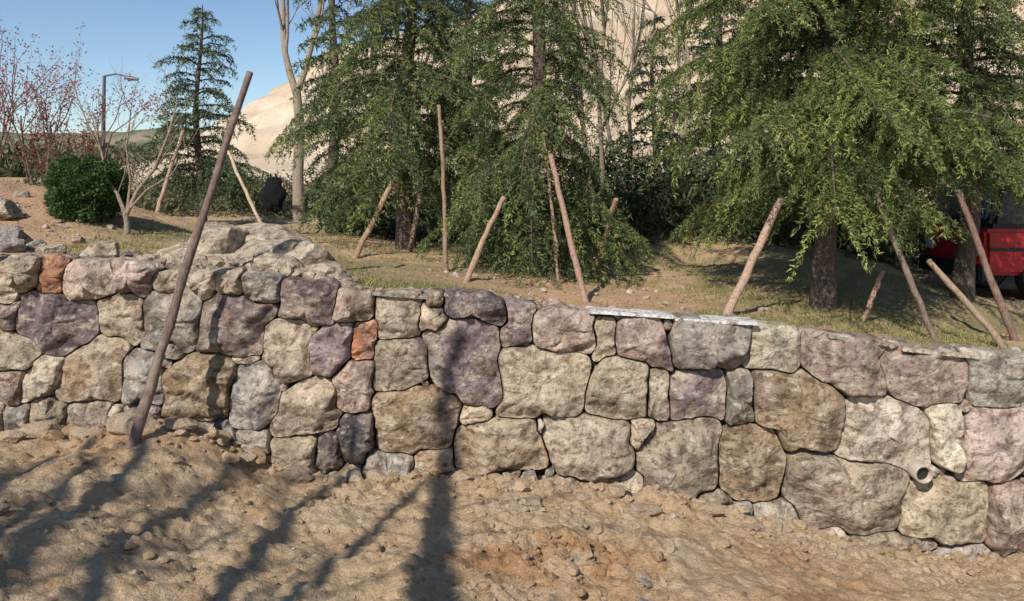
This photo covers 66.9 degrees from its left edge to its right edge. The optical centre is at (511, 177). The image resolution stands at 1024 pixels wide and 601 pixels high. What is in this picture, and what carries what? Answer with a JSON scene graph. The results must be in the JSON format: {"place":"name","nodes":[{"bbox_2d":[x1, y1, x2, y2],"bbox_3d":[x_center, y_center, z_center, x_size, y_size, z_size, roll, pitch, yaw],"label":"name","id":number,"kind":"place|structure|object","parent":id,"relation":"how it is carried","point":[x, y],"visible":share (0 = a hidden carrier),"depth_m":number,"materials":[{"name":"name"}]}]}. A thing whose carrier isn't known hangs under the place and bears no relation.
{"place":"outdoors","nodes":[
{"label":"outdoors","id":0,"kind":"place"},
{"bbox_2d":[0,126,205,157],"bbox_3d":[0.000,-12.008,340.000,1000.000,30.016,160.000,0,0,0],"label":"distant hills","id":1,"kind":"structure","parent":0,"point":[137,137],"depth_m":323.07,"materials":[{"name":"plant"}]},
{"bbox_2d":[0,0,545,133],"label":"sky","id":2,"kind":"structure","parent":0,"point":[124,32],"materials":[{"name":"blue"}]},
{"bbox_2d":[0,423,1023,600],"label":"dirt ground","id":3,"kind":"structure","parent":0,"point":[48,570],"depth_m":5.21,"materials":[{"name":"brown soil"}]},
{"bbox_2d":[126,71,252,447],"bbox_3d":[-2.733,0.627,6.657,0.092,3.196,1.169,0,0,37],"label":"leaning wooden pole","id":4,"kind":"object","parent":3,"relation":"on","point":[142,412],"visible":0.91,"depth_m":6.54,"materials":[{"name":"brown wood"}]},
{"bbox_2d":[0,252,1023,558],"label":"stones","id":5,"kind":"object","parent":3,"relation":"on","point":[774,402],"visible":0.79,"depth_m":6.93,"materials":[{"name":"grey stone"}]},
{"bbox_2d":[0,252,1020,358],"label":"coping stones","id":6,"kind":"object","parent":5,"relation":"on","point":[620,313],"visible":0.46,"depth_m":6.97,"materials":[{"name":"grey stone"}]},
{"bbox_2d":[902,460,932,483],"bbox_3d":[3.640,2.630,6.970,0.160,0.160,0.260,0,0,0],"label":"drain pipe","id":7,"kind":"object","parent":5,"relation":"on","point":[919,471],"visible":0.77,"depth_m":6.90,"materials":[{"name":"paint"}]},
{"bbox_2d":[0,411,1023,600],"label":"soil clods","id":8,"kind":"object","parent":3,"relation":"on","point":[119,423],"visible":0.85,"depth_m":6.31,"materials":[{"name":"brown soil"}]},
{"bbox_2d":[16,256,1023,547],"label":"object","id":9,"kind":"object","parent":3,"relation":"on","point":[722,422],"visible":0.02,"depth_m":7.08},
{"bbox_2d":[0,177,1023,351],"bbox_3d":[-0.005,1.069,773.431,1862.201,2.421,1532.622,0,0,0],"label":"terrace ground","id":10,"kind":"structure","parent":0,"point":[760,272],"depth_m":9.77,"materials":[{"name":"soil"}]},
{"bbox_2d":[0,29,102,185],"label":"red leaf plum tree","id":11,"kind":"object","parent":10,"relation":"on","point":[48,151],"visible":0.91,"depth_m":12.43,"materials":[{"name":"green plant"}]},
{"bbox_2d":[0,19,103,166],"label":"red leaf plum tree","id":12,"kind":"object","parent":10,"relation":"on","point":[3,132],"visible":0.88,"depth_m":12.48,"materials":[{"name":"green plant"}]},
{"bbox_2d":[3,71,169,180],"bbox_3d":[-6.987,-0.576,12.946,2.683,2.551,1.460,0,0,-8],"label":"red leaf plum tree","id":13,"kind":"object","parent":10,"relation":"on","point":[89,133],"visible":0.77,"depth_m":12.76,"materials":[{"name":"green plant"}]},
{"bbox_2d":[41,152,133,221],"bbox_3d":[-4.968,0.122,9.121,0.984,0.853,1.063,0,0,-24],"label":"round evergreen shrub","id":14,"kind":"object","parent":10,"relation":"on","point":[64,194],"visible":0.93,"depth_m":8.84,"materials":[{"name":"green plant"}]},
{"bbox_2d":[0,130,224,177],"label":"distant trees","id":15,"kind":"object","parent":10,"relation":"on","point":[9,167],"visible":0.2,"depth_m":61.45,"materials":[{"name":"brown plant"}]},
{"bbox_2d":[101,73,138,155],"bbox_3d":[-9.135,-0.733,18.000,0.920,3.372,0.200,0,0,0],"label":"street lamp","id":16,"kind":"object","parent":10,"relation":"on","point":[126,77],"visible":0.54,"depth_m":17.98,"materials":[{"name":"metal"}]},
{"bbox_2d":[60,53,222,233],"bbox_3d":[-4.308,-0.376,8.982,1.967,2.214,0.552,0,0,-4],"label":"bare shrub","id":17,"kind":"object","parent":10,"relation":"on","point":[131,203],"visible":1,"depth_m":8.97,"materials":[{"name":"beige plant"}]},
{"bbox_2d":[155,130,184,212],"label":"tree support stake","id":18,"kind":"object","parent":10,"relation":"on","point":[163,191],"visible":0.77,"depth_m":13.25,"materials":[{"name":"brown wood"}]},
{"bbox_2d":[7,151,365,218],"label":"undergrowth","id":19,"kind":"object","parent":10,"relation":"on","point":[171,201],"visible":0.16,"depth_m":17.84,"materials":[{"name":"plant"}]},
{"bbox_2d":[125,5,278,221],"bbox_3d":[-5.985,-1.165,14.869,3.003,4.360,2.467,0,0,0],"label":"cedar tree","id":20,"kind":"object","parent":10,"relation":"on","point":[201,164],"visible":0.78,"depth_m":14.87,"materials":[{"name":"green plant"}]},
{"bbox_2d":[227,151,261,221],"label":"tree support stake","id":21,"kind":"object","parent":10,"relation":"on","point":[252,205],"visible":0.69,"depth_m":12.38,"materials":[{"name":"brown wood"}]},
{"bbox_2d":[133,222,360,286],"bbox_3d":[-2.499,0.819,7.776,2.134,0.732,1.463,0,0,0],"label":"rock outcrop","id":22,"kind":"object","parent":10,"relation":"on","point":[287,251],"visible":0.72,"depth_m":7.40,"materials":[{"name":"stone"}]},
{"bbox_2d":[261,173,285,213],"bbox_3d":[-3.724,0.257,12.110,0.390,0.629,0.226,0,0,0],"label":"black bag","id":23,"kind":"object","parent":10,"relation":"on","point":[273,194],"visible":1,"depth_m":12.04,"materials":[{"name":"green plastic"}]},
{"bbox_2d":[275,0,354,223],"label":"bare tree","id":24,"kind":"object","parent":10,"relation":"on","point":[298,213],"visible":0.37,"depth_m":15.95,"materials":[{"name":"beige plant"}]},
{"bbox_2d":[287,0,391,231],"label":"cedar tree","id":25,"kind":"object","parent":10,"relation":"on","point":[333,155],"visible":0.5,"depth_m":13.35,"materials":[{"name":"green plant"}]},
{"bbox_2d":[351,171,398,258],"bbox_3d":[-1.776,0.546,9.913,0.718,1.266,0.112,0,0,-30],"label":"tree support stake","id":26,"kind":"object","parent":10,"relation":"on","point":[361,243],"visible":0.69,"depth_m":9.87,"materials":[{"name":"brown wood"}]},
{"bbox_2d":[0,190,773,319],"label":"loose boulders","id":27,"kind":"object","parent":10,"relation":"on","point":[15,239],"visible":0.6,"depth_m":7.53,"materials":[{"name":"stone"}]},
{"bbox_2d":[263,0,523,251],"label":"cedar tree","id":28,"kind":"object","parent":10,"relation":"on","point":[403,143],"visible":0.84,"depth_m":10.53,"materials":[{"name":"green plant"}]},
{"bbox_2d":[344,1,457,198],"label":"bare tree","id":29,"kind":"object","parent":10,"relation":"on","point":[388,58],"visible":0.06,"depth_m":14.84,"materials":[{"name":"brown plant"}]},
{"bbox_2d":[407,92,440,252],"bbox_3d":[-1.216,-0.112,10.790,0.096,2.620,0.654,0,0,44],"label":"tree support stake","id":30,"kind":"object","parent":10,"relation":"on","point":[414,227],"visible":0.53,"depth_m":10.67,"materials":[{"name":"brown wood"}]},
{"bbox_2d":[437,105,448,270],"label":"tree support stake","id":31,"kind":"object","parent":10,"relation":"on","point":[445,238],"visible":0.84,"depth_m":9.39,"materials":[{"name":"brown wood"}]},
{"bbox_2d":[393,0,525,199],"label":"cedar tree","id":32,"kind":"object","parent":10,"relation":"on","point":[482,5],"visible":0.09,"depth_m":15.40,"materials":[{"name":"green plant"}]},
{"bbox_2d":[463,196,505,282],"bbox_3d":[-0.320,0.737,8.370,0.545,1.067,0.080,0,0,-21],"label":"tree support stake","id":33,"kind":"object","parent":10,"relation":"on","point":[475,259],"visible":0.87,"depth_m":8.36,"materials":[{"name":"brown wood"}]},
{"bbox_2d":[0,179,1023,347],"bbox_3d":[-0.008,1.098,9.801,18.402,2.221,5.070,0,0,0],"label":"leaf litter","id":34,"kind":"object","parent":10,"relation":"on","point":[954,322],"visible":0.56,"depth_m":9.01,"materials":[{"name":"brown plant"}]},
{"bbox_2d":[408,0,654,289],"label":"cedar tree","id":35,"kind":"object","parent":10,"relation":"on","point":[529,244],"visible":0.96,"depth_m":9.49,"materials":[{"name":"green plant"}]},
{"bbox_2d":[542,133,559,283],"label":"tree support stake","id":36,"kind":"object","parent":10,"relation":"on","point":[552,219],"visible":0.77,"depth_m":9.02,"materials":[{"name":"brown wood"}]},
{"bbox_2d":[548,154,588,301],"bbox_3d":[0.602,0.583,8.217,0.087,1.682,0.892,0,0,-25],"label":"tree support stake","id":37,"kind":"object","parent":10,"relation":"on","point":[577,268],"visible":0.88,"depth_m":8.20,"materials":[{"name":"brown wood"}]},
{"bbox_2d":[558,0,645,194],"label":"bare tree","id":38,"kind":"object","parent":10,"relation":"on","point":[630,85],"visible":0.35,"depth_m":15.66,"materials":[{"name":"brown plant"}]},
{"bbox_2d":[591,198,617,276],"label":"tree support stake","id":39,"kind":"object","parent":10,"relation":"on","point":[613,207],"visible":0.52,"depth_m":9.52,"materials":[{"name":"brown wood"}]},
{"bbox_2d":[306,137,937,274],"bbox_3d":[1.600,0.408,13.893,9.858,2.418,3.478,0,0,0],"label":"undergrowth","id":40,"kind":"object","parent":10,"relation":"on","point":[671,212],"visible":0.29,"depth_m":12.76,"materials":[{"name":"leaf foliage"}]},
{"bbox_2d":[543,0,708,195],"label":"bare tree","id":41,"kind":"object","parent":10,"relation":"on","point":[601,152],"visible":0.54,"depth_m":13.80,"materials":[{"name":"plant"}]},
{"bbox_2d":[609,0,691,207],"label":"bare tree","id":42,"kind":"object","parent":10,"relation":"on","point":[686,59],"visible":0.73,"depth_m":14.86,"materials":[{"name":"beige plant"}]},
{"bbox_2d":[607,15,701,218],"bbox_3d":[2.801,-1.050,15.040,2.074,4.241,2.202,0,0,0],"label":"cedar tree","id":43,"kind":"object","parent":10,"relation":"on","point":[641,123],"visible":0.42,"depth_m":14.90,"materials":[{"name":"green plant"}]},
{"bbox_2d":[657,0,781,221],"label":"cedar tree","id":44,"kind":"object","parent":10,"relation":"on","point":[701,48],"visible":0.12,"depth_m":16.90,"materials":[{"name":"green plant"}]},
{"bbox_2d":[722,197,782,315],"bbox_3d":[2.413,0.856,7.787,1.058,1.291,0.102,0,0,-37],"label":"tree support stake","id":45,"kind":"object","parent":10,"relation":"on","point":[732,301],"visible":0.81,"depth_m":7.76,"materials":[{"name":"brown wood"}]},
{"bbox_2d":[631,0,1023,309],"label":"cedar tree","id":46,"kind":"object","parent":10,"relation":"on","point":[853,165],"visible":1,"depth_m":8.20,"materials":[{"name":"green plant"}]},
{"bbox_2d":[757,0,953,263],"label":"cedar tree","id":47,"kind":"object","parent":10,"relation":"on","point":[920,237],"visible":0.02,"depth_m":14.78,"materials":[{"name":"green plant"}]},
{"bbox_2d":[860,270,884,322],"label":"tree support stake","id":48,"kind":"object","parent":10,"relation":"on","point":[869,305],"visible":0.82,"depth_m":8.33,"materials":[{"name":"brown wood"}]},
{"bbox_2d":[869,185,938,340],"bbox_3d":[3.789,0.885,7.439,0.686,1.679,0.075,0,0,10],"label":"tree support stake","id":49,"kind":"object","parent":10,"relation":"on","point":[915,293],"visible":0.69,"depth_m":7.41,"materials":[{"name":"brown wood"}]},
{"bbox_2d":[819,0,1023,300],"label":"cedar tree","id":50,"kind":"object","parent":10,"relation":"on","point":[993,87],"visible":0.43,"depth_m":9.62,"materials":[{"name":"green plant"}]},
{"bbox_2d":[926,258,1006,348],"bbox_3d":[4.395,1.278,7.401,0.800,0.983,0.093,0,0,12],"label":"tree support stake","id":51,"kind":"object","parent":10,"relation":"on","point":[974,311],"visible":0.83,"depth_m":7.38,"materials":[{"name":"brown wood"}]},
{"bbox_2d":[919,162,1023,295],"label":"parked truck","id":52,"kind":"object","parent":10,"relation":"on","point":[1001,237],"visible":0.59,"depth_m":12.62,"materials":[{"name":"paint"}]},
{"bbox_2d":[955,189,1019,341],"bbox_3d":[4.774,0.958,7.729,0.737,1.670,0.085,0,0,-4],"label":"tree support stake","id":53,"kind":"object","parent":10,"relation":"on","point":[1002,308],"visible":0.88,"depth_m":7.70,"materials":[{"name":"brown wood"}]},
{"bbox_2d":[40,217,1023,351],"bbox_3d":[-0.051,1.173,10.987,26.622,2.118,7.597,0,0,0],"label":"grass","id":54,"kind":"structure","parent":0,"point":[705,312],"depth_m":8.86,"materials":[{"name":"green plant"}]},
{"bbox_2d":[121,0,1023,182],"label":"bare hillside","id":55,"kind":"structure","parent":0,"point":[270,115],"depth_m":62.02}
]}

